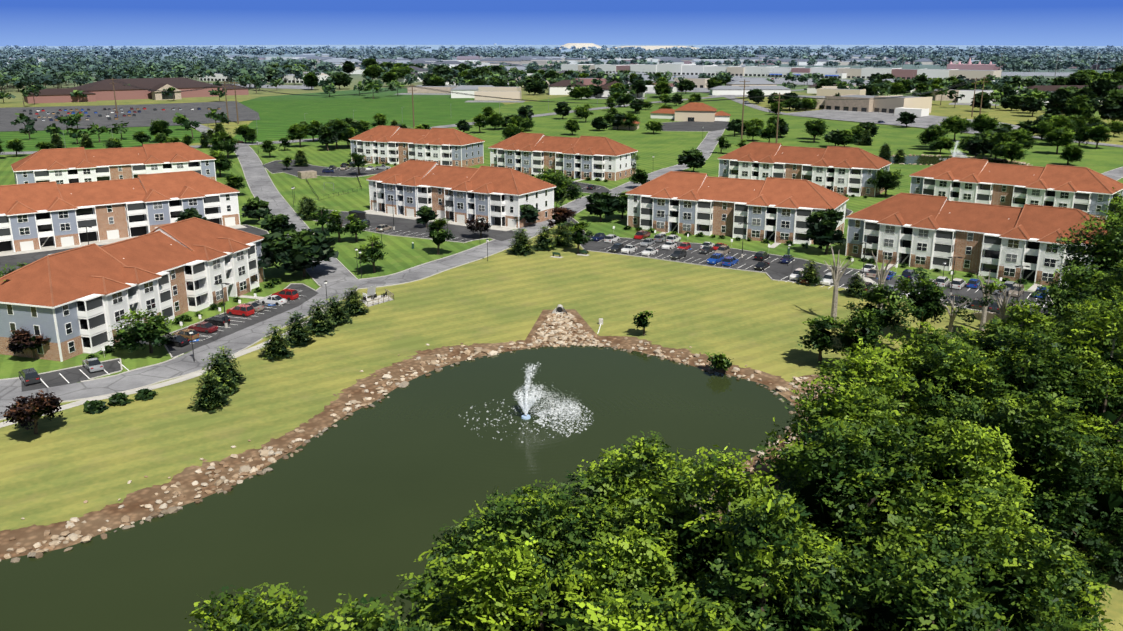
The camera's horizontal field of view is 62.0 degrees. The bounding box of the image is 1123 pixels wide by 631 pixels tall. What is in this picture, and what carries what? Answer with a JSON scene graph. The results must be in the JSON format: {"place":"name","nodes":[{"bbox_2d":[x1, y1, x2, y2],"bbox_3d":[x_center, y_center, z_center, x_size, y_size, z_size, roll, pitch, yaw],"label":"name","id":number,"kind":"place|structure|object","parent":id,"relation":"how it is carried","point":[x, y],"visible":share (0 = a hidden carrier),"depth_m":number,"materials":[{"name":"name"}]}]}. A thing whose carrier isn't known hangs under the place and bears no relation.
{"place":"outdoors","nodes":[
{"label":"outdoors","id":0,"kind":"place"},
{"bbox_2d":[0,345,798,630],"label":"pond water","id":1,"kind":"structure","parent":0,"point":[361,502],"depth_m":97.72,"materials":[{"name":"green liquid"}]},
{"bbox_2d":[521,414,530,419],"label":"fountain nozzle","id":2,"kind":"object","parent":1,"relation":"on","point":[525,417],"visible":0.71,"depth_m":115.17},
{"bbox_2d":[464,363,592,441],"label":"fountain","id":3,"kind":"object","parent":1,"relation":"on","point":[526,405],"visible":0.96,"depth_m":114.50,"materials":[{"name":"white liquid"}]},
{"bbox_2d":[0,45,1122,630],"bbox_3d":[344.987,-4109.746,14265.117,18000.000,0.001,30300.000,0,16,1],"label":"ground","id":4,"kind":"structure","parent":0,"point":[64,465],"depth_m":147.92,"materials":[{"name":"green plant"}]},
{"bbox_2d":[0,335,801,559],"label":"shore band","id":5,"kind":"object","parent":4,"relation":"on","point":[113,514],"visible":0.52,"depth_m":104.34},
{"bbox_2d":[0,331,803,562],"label":"shore rocks","id":6,"kind":"object","parent":5,"relation":"on","point":[171,509],"visible":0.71,"depth_m":104.55,"materials":[{"name":"beige stone"}]},
{"bbox_2d":[776,375,832,449],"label":"mud patch","id":7,"kind":"object","parent":5,"relation":"on","point":[809,379],"visible":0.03,"depth_m":125.19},
{"bbox_2d":[773,375,839,456],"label":"mud patch rocks","id":8,"kind":"object","parent":7,"relation":"on","point":[797,380],"visible":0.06,"depth_m":125.54,"materials":[{"name":"beige stone"}]},
{"bbox_2d":[49,120,906,411],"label":"evergreen trees","id":9,"kind":"object","parent":4,"relation":"on","point":[305,212],"visible":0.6,"depth_m":158.17,"materials":[{"name":"green plant"}]},
{"bbox_2d":[0,163,1041,427],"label":"sidewalks","id":10,"kind":"structure","parent":4,"relation":"on","point":[256,347],"depth_m":131.81,"materials":[{"name":"concrete"}]},
{"bbox_2d":[0,81,1122,386],"bbox_3d":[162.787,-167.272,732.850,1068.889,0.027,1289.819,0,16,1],"label":"lawns","id":11,"kind":"structure","parent":4,"relation":"on","point":[280,115],"depth_m":395.60,"materials":[{"name":"green plant"}]},
{"bbox_2d":[11,142,215,183],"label":"apartment building","id":12,"kind":"structure","parent":11,"relation":"on","point":[69,165],"depth_m":288.56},
{"bbox_2d":[0,171,246,255],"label":"apartment building","id":13,"kind":"structure","parent":11,"relation":"on","point":[45,216],"depth_m":219.19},
{"bbox_2d":[0,217,264,361],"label":"apartment building","id":14,"kind":"structure","parent":11,"relation":"on","point":[71,303],"depth_m":146.91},
{"bbox_2d":[306,171,361,199],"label":"fence","id":15,"kind":"object","parent":11,"relation":"on","point":[333,186],"visible":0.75,"depth_m":293.95,"materials":[{"name":"black paint"}]},
{"bbox_2d":[349,125,484,166],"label":"apartment building","id":16,"kind":"structure","parent":11,"relation":"on","point":[379,144],"depth_m":354.32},
{"bbox_2d":[365,160,555,230],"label":"apartment building","id":17,"kind":"structure","parent":11,"relation":"on","point":[497,196],"depth_m":243.11,"materials":[{"name":"white paint"}]},
{"bbox_2d":[488,132,637,180],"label":"apartment building","id":18,"kind":"structure","parent":11,"relation":"on","point":[592,157],"depth_m":322.59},
{"bbox_2d":[625,171,848,244],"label":"apartment building","id":19,"kind":"structure","parent":11,"relation":"on","point":[779,210],"depth_m":223.40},
{"bbox_2d":[717,142,891,196],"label":"apartment building","id":20,"kind":"structure","parent":11,"relation":"on","point":[843,171],"depth_m":290.67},
{"bbox_2d":[845,193,1112,285],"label":"apartment building","id":21,"kind":"structure","parent":11,"relation":"on","point":[930,232],"depth_m":188.64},
{"bbox_2d":[909,157,1122,219],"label":"apartment building","id":22,"kind":"structure","parent":11,"relation":"on","point":[984,181],"depth_m":248.69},
{"bbox_2d":[0,58,1122,433],"bbox_3d":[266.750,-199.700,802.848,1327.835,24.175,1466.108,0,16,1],"label":"tree","id":23,"kind":"object","parent":4,"relation":"on","point":[888,299],"depth_m":350.42,"materials":[{"name":"green plant"}]},
{"bbox_2d":[0,206,576,429],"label":"red-leaved trees","id":24,"kind":"object","parent":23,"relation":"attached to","point":[18,340],"visible":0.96,"depth_m":111.23,"materials":[{"name":"red plant"}]},
{"bbox_2d":[0,45,1122,143],"bbox_3d":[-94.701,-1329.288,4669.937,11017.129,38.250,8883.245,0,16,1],"label":"tree","id":25,"kind":"object","parent":4,"relation":"on","point":[21,72],"depth_m":1636.34,"materials":[{"name":"green plant"}]},
{"bbox_2d":[0,74,1122,418],"bbox_3d":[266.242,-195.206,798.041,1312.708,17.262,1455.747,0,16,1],"label":"trees","id":26,"kind":"object","parent":4,"relation":"on","point":[828,232],"visible":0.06,"depth_m":153.38,"materials":[{"name":"green plant"}]},
{"bbox_2d":[522,309,605,345],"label":"dirt chute","id":27,"kind":"object","parent":4,"relation":"on","point":[542,318],"depth_m":151.51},
{"bbox_2d":[531,312,597,346],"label":"rocks","id":28,"kind":"object","parent":4,"relation":"on","point":[551,320],"visible":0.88,"depth_m":148.84,"materials":[{"name":"beige stone"}]},
{"bbox_2d":[7,43,1122,129],"bbox_3d":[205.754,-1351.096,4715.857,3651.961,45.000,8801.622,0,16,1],"label":"buildings","id":29,"kind":"structure","parent":4,"relation":"on","point":[101,90],"depth_m":843.21,"materials":[{"name":"stone"}]},
{"bbox_2d":[80,127,1060,361],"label":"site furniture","id":30,"kind":"object","parent":4,"relation":"on","point":[371,290],"visible":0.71,"depth_m":169.03,"materials":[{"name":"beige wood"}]},
{"bbox_2d":[84,160,1071,359],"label":"foundation shrubs","id":31,"kind":"object","parent":4,"relation":"on","point":[624,227],"visible":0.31,"depth_m":181.11,"materials":[{"name":"green plant"}]},
{"bbox_2d":[63,47,1122,147],"bbox_3d":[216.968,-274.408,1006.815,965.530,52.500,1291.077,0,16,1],"label":"utility poles","id":32,"kind":"object","parent":4,"relation":"on","point":[412,86],"visible":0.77,"depth_m":498.11,"materials":[{"name":"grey wood"}]},
{"bbox_2d":[185,259,1122,630],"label":"forest","id":33,"kind":"object","parent":4,"relation":"on","point":[481,583],"depth_m":60.49,"materials":[{"name":"green plant"}]},
{"bbox_2d":[481,315,1122,630],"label":"trees","id":34,"kind":"object","parent":4,"relation":"on","point":[1107,503],"visible":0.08,"depth_m":62.90,"materials":[{"name":"green plant"}]},
{"bbox_2d":[0,59,1122,418],"bbox_3d":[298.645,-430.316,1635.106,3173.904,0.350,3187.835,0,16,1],"label":"asphalt roads","id":35,"kind":"structure","parent":0,"point":[246,331],"depth_m":212.52,"materials":[{"name":"grey asphalt"}]},
{"bbox_2d":[18,368,40,384],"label":"car","id":36,"kind":"object","parent":35,"relation":"on","point":[29,376],"visible":0.96,"depth_m":126.38,"materials":[{"name":"grey paint"}]},
{"bbox_2d":[82,358,103,372],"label":"car","id":37,"kind":"object","parent":35,"relation":"on","point":[92,364],"visible":1,"depth_m":131.59,"materials":[{"name":"white paint"}]},
{"bbox_2d":[162,334,189,346],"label":"car","id":38,"kind":"object","parent":35,"relation":"on","point":[176,340],"visible":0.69,"depth_m":142.43,"materials":[{"name":"black paint"}]},
{"bbox_2d":[171,329,198,340],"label":"car","id":39,"kind":"object","parent":35,"relation":"on","point":[184,333],"visible":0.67,"depth_m":145.18,"materials":[{"name":"brown paint"}]},
{"bbox_2d":[188,322,217,333],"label":"car","id":40,"kind":"object","parent":35,"relation":"on","point":[207,327],"visible":0.94,"depth_m":149.11,"materials":[{"name":"red paint"}]},
{"bbox_2d":[203,314,229,325],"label":"car","id":41,"kind":"object","parent":35,"relation":"on","point":[218,320],"visible":0.81,"depth_m":152.86,"materials":[{"name":"black paint"}]},
{"bbox_2d":[226,304,254,316],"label":"car","id":42,"kind":"object","parent":35,"relation":"on","point":[243,310],"visible":0.96,"depth_m":158.11,"materials":[{"name":"red paint"}]},
{"bbox_2d":[243,301,263,311],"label":"car","id":43,"kind":"object","parent":35,"relation":"on","point":[257,307],"visible":0.48,"depth_m":160.75,"materials":[{"name":"beige paint"}]},
{"bbox_2d":[259,295,286,305],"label":"pickup truck","id":44,"kind":"object","parent":35,"relation":"on","point":[277,300],"visible":1,"depth_m":165.03,"materials":[{"name":"white paint"}]},
{"bbox_2d":[271,289,298,300],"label":"car","id":45,"kind":"object","parent":35,"relation":"on","point":[289,294],"visible":0.75,"depth_m":167.91,"materials":[{"name":"red paint"}]},
{"bbox_2d":[322,168,334,172],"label":"car","id":46,"kind":"object","parent":35,"relation":"on","point":[324,170],"visible":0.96,"depth_m":332.49,"materials":[{"name":"blue paint"}]},
{"bbox_2d":[328,165,336,169],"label":"car","id":47,"kind":"object","parent":35,"relation":"on","point":[331,167],"visible":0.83,"depth_m":341.56,"materials":[{"name":"grey paint"}]},
{"bbox_2d":[340,165,348,169],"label":"car","id":48,"kind":"object","parent":35,"relation":"on","point":[343,167],"visible":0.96,"depth_m":340.40,"materials":[{"name":"beige paint"}]},
{"bbox_2d":[349,210,365,219],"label":"car","id":49,"kind":"object","parent":35,"relation":"on","point":[361,215],"visible":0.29,"depth_m":240.93,"materials":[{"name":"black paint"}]},
{"bbox_2d":[366,166,374,170],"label":"car","id":50,"kind":"object","parent":35,"relation":"on","point":[370,168],"visible":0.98,"depth_m":339.56,"materials":[{"name":"white paint"}]},
{"bbox_2d":[375,164,390,169],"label":"car","id":51,"kind":"object","parent":35,"relation":"on","point":[383,166],"visible":0.96,"depth_m":341.24,"materials":[{"name":"grey paint"}]},
{"bbox_2d":[376,224,391,231],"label":"car","id":52,"kind":"object","parent":35,"relation":"on","point":[384,227],"visible":0.92,"depth_m":229.28,"materials":[{"name":"beige paint"}]},
{"bbox_2d":[40,168,1046,387],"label":"parking markings","id":53,"kind":"object","parent":35,"relation":"on","point":[867,279],"visible":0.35,"depth_m":179.96,"materials":[{"name":"white paint"}]},
{"bbox_2d":[0,121,1122,420],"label":"kerbs","id":54,"kind":"structure","parent":35,"relation":"on","point":[392,285],"depth_m":188.28,"materials":[{"name":"concrete"}]},
{"bbox_2d":[587,184,595,189],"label":"car","id":55,"kind":"object","parent":35,"relation":"on","point":[591,186],"visible":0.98,"depth_m":294.89,"materials":[{"name":"black paint"}]},
{"bbox_2d":[591,233,605,240],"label":"car","id":56,"kind":"object","parent":35,"relation":"on","point":[597,236],"visible":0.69,"depth_m":218.61,"materials":[{"name":"blue paint"}]},
{"bbox_2d":[604,234,619,242],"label":"car","id":57,"kind":"object","parent":35,"relation":"on","point":[610,238],"visible":0.94,"depth_m":215.97,"materials":[{"name":"white paint"}]},
{"bbox_2d":[609,243,623,251],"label":"car","id":58,"kind":"object","parent":35,"relation":"on","point":[617,247],"visible":0.96,"depth_m":207.02,"materials":[{"name":"grey paint"}]},
{"bbox_2d":[621,245,636,252],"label":"car","id":59,"kind":"object","parent":35,"relation":"on","point":[628,248],"visible":0.94,"depth_m":206.14,"materials":[{"name":"white paint"}]},
{"bbox_2d":[634,232,641,238],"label":"car","id":60,"kind":"object","parent":35,"relation":"on","point":[636,236],"visible":0.4,"depth_m":219.82,"materials":[{"name":"red paint"}]},
{"bbox_2d":[637,230,650,238],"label":"car","id":61,"kind":"object","parent":35,"relation":"on","point":[643,233],"visible":0.77,"depth_m":220.84,"materials":[{"name":"red paint"}]},
{"bbox_2d":[640,238,654,246],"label":"car","id":62,"kind":"object","parent":35,"relation":"on","point":[647,242],"visible":0.9,"depth_m":212.49,"materials":[{"name":"grey paint"}]},
{"bbox_2d":[642,247,657,255],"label":"car","id":63,"kind":"object","parent":35,"relation":"on","point":[649,251],"visible":1,"depth_m":203.59,"materials":[{"name":"white paint"}]},
{"bbox_2d":[654,233,666,241],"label":"car","id":64,"kind":"object","parent":35,"relation":"on","point":[659,237],"visible":0.85,"depth_m":216.73,"materials":[{"name":"grey paint"}]},
{"bbox_2d":[662,241,676,249],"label":"car","id":65,"kind":"object","parent":35,"relation":"on","point":[669,245],"visible":0.9,"depth_m":209.71,"materials":[{"name":"white paint"}]},
{"bbox_2d":[666,234,680,242],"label":"car","id":66,"kind":"object","parent":35,"relation":"on","point":[673,238],"visible":0.83,"depth_m":215.53,"materials":[{"name":"white paint"}]},
{"bbox_2d":[670,248,686,259],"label":"car","id":67,"kind":"object","parent":35,"relation":"on","point":[679,253],"visible":0.9,"depth_m":200.22,"materials":[{"name":"grey paint"}]},
{"bbox_2d":[677,242,690,249],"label":"car","id":68,"kind":"object","parent":35,"relation":"on","point":[685,245],"visible":0.77,"depth_m":208.31,"materials":[{"name":"red paint"}]},
{"bbox_2d":[699,245,713,253],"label":"car","id":69,"kind":"object","parent":35,"relation":"on","point":[705,249],"visible":0.94,"depth_m":205.18,"materials":[{"name":"grey paint"}]},
{"bbox_2d":[700,242,714,248],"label":"car","id":70,"kind":"object","parent":35,"relation":"on","point":[707,244],"visible":0.65,"depth_m":209.69,"materials":[{"name":"white paint"}]},
{"bbox_2d":[707,253,723,263],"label":"car","id":71,"kind":"object","parent":35,"relation":"on","point":[715,258],"visible":0.94,"depth_m":195.94,"materials":[{"name":"blue paint"}]},
{"bbox_2d":[713,243,726,249],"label":"car","id":72,"kind":"object","parent":35,"relation":"on","point":[716,246],"visible":0.62,"depth_m":208.37,"materials":[{"name":"red paint"}]},
{"bbox_2d":[715,245,729,255],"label":"car","id":73,"kind":"object","parent":35,"relation":"on","point":[723,249],"visible":0.81,"depth_m":203.80,"materials":[{"name":"beige paint"}]},
{"bbox_2d":[722,256,738,266],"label":"car","id":74,"kind":"object","parent":35,"relation":"on","point":[729,261],"visible":0.94,"depth_m":193.35,"materials":[{"name":"blue paint"}]},
{"bbox_2d":[754,251,769,260],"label":"car","id":75,"kind":"object","parent":35,"relation":"on","point":[762,255],"visible":0.96,"depth_m":198.41,"materials":[{"name":"black paint"}]},
{"bbox_2d":[754,261,769,270],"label":"car","id":76,"kind":"object","parent":35,"relation":"on","point":[761,265],"visible":0.98,"depth_m":190.66,"materials":[{"name":"black paint"}]},
{"bbox_2d":[780,254,793,263],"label":"car","id":77,"kind":"object","parent":35,"relation":"on","point":[784,259],"visible":0.96,"depth_m":196.45,"materials":[{"name":"blue paint"}]},
{"bbox_2d":[790,268,805,279],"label":"car","id":78,"kind":"object","parent":35,"relation":"on","point":[794,275],"visible":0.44,"depth_m":182.44,"materials":[{"name":"white paint"}]},
{"bbox_2d":[799,272,816,283],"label":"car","id":79,"kind":"object","parent":35,"relation":"on","point":[803,281],"visible":0.21,"depth_m":179.03,"materials":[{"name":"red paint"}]},
{"bbox_2d":[820,272,832,284],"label":"car","id":80,"kind":"object","parent":35,"relation":"on","point":[827,279],"visible":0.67,"depth_m":178.69,"materials":[{"name":"white paint"}]},
{"bbox_2d":[862,281,873,291],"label":"car","id":81,"kind":"object","parent":35,"relation":"on","point":[868,284],"visible":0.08,"depth_m":172.96,"materials":[{"name":"grey paint"}]},
{"bbox_2d":[861,264,875,271],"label":"car","id":82,"kind":"object","parent":35,"relation":"on","point":[867,267],"visible":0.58,"depth_m":188.42,"materials":[{"name":"white paint"}]},
{"bbox_2d":[866,268,879,277],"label":"car","id":83,"kind":"object","parent":35,"relation":"on","point":[872,272],"visible":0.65,"depth_m":184.08,"materials":[{"name":"beige paint"}]},
{"bbox_2d":[886,270,895,279],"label":"car","id":84,"kind":"object","parent":35,"relation":"on","point":[890,275],"visible":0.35,"depth_m":182.69,"materials":[{"name":"blue paint"}]},
{"bbox_2d":[888,284,896,290],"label":"car","id":85,"kind":"object","parent":35,"relation":"on","point":[891,287],"visible":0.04,"depth_m":171.72,"materials":[{"name":"grey paint"}]},
{"bbox_2d":[901,269,915,278],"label":"car","id":86,"kind":"object","parent":35,"relation":"on","point":[910,274],"visible":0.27,"depth_m":182.22,"materials":[{"name":"blue paint"}]},
{"bbox_2d":[935,276,949,286],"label":"car","id":87,"kind":"object","parent":35,"relation":"on","point":[943,281],"visible":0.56,"depth_m":176.72,"materials":[{"name":"white paint"}]},
{"bbox_2d":[946,294,962,305],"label":"car","id":88,"kind":"object","parent":35,"relation":"on","point":[957,297],"visible":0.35,"depth_m":165.00,"materials":[{"name":"grey paint"}]},
{"bbox_2d":[950,278,965,289],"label":"car","id":89,"kind":"object","parent":35,"relation":"on","point":[957,283],"visible":0.85,"depth_m":175.23,"materials":[{"name":"white paint"}]},
{"bbox_2d":[967,278,980,288],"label":"car","id":90,"kind":"object","parent":35,"relation":"on","point":[974,283],"visible":0.92,"depth_m":176.00,"materials":[{"name":"blue paint"}]},
{"bbox_2d":[971,297,983,309],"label":"car","id":91,"kind":"object","parent":35,"relation":"on","point":[974,302],"visible":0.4,"depth_m":161.82,"materials":[{"name":"grey paint"}]},
{"bbox_2d":[989,301,1001,311],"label":"car","id":92,"kind":"object","parent":35,"relation":"on","point":[992,308],"visible":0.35,"depth_m":160.52,"materials":[{"name":"grey paint"}]},
{"bbox_2d":[992,284,1004,294],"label":"car","id":93,"kind":"object","parent":35,"relation":"on","point":[998,290],"visible":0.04,"depth_m":171.18,"materials":[{"name":"grey paint"}]},
{"bbox_2d":[1004,281,1015,291],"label":"car","id":94,"kind":"object","parent":35,"relation":"on","point":[1009,284],"visible":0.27,"depth_m":173.04,"materials":[{"name":"grey paint"}]},
{"bbox_2d":[1008,284,1023,296],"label":"car","id":95,"kind":"object","parent":35,"relation":"on","point":[1015,293],"visible":0.81,"depth_m":170.64,"materials":[{"name":"beige paint"}]},
{"bbox_2d":[1034,287,1048,298],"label":"car","id":96,"kind":"object","parent":35,"relation":"on","point":[1039,296],"visible":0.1,"depth_m":168.99,"materials":[{"name":"blue paint"}]},
{"bbox_2d":[0,0,1122,45],"label":"sky","id":97,"kind":"structure","parent":0,"point":[22,22],"materials":[{"name":"blue"}]},
{"bbox_2d":[885,155,1028,165],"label":"pond water","id":98,"kind":"structure","parent":0,"point":[922,159],"depth_m":368.43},
{"bbox_2d":[878,154,1030,165],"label":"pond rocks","id":99,"kind":"object","parent":98,"relation":"in","point":[1024,163],"visible":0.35,"depth_m":371.28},
{"bbox_2d":[943,141,968,158],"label":"fountain","id":100,"kind":"object","parent":98,"relation":"on","point":[954,154],"visible":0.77,"depth_m":370.26,"materials":[{"name":"white liquid"}]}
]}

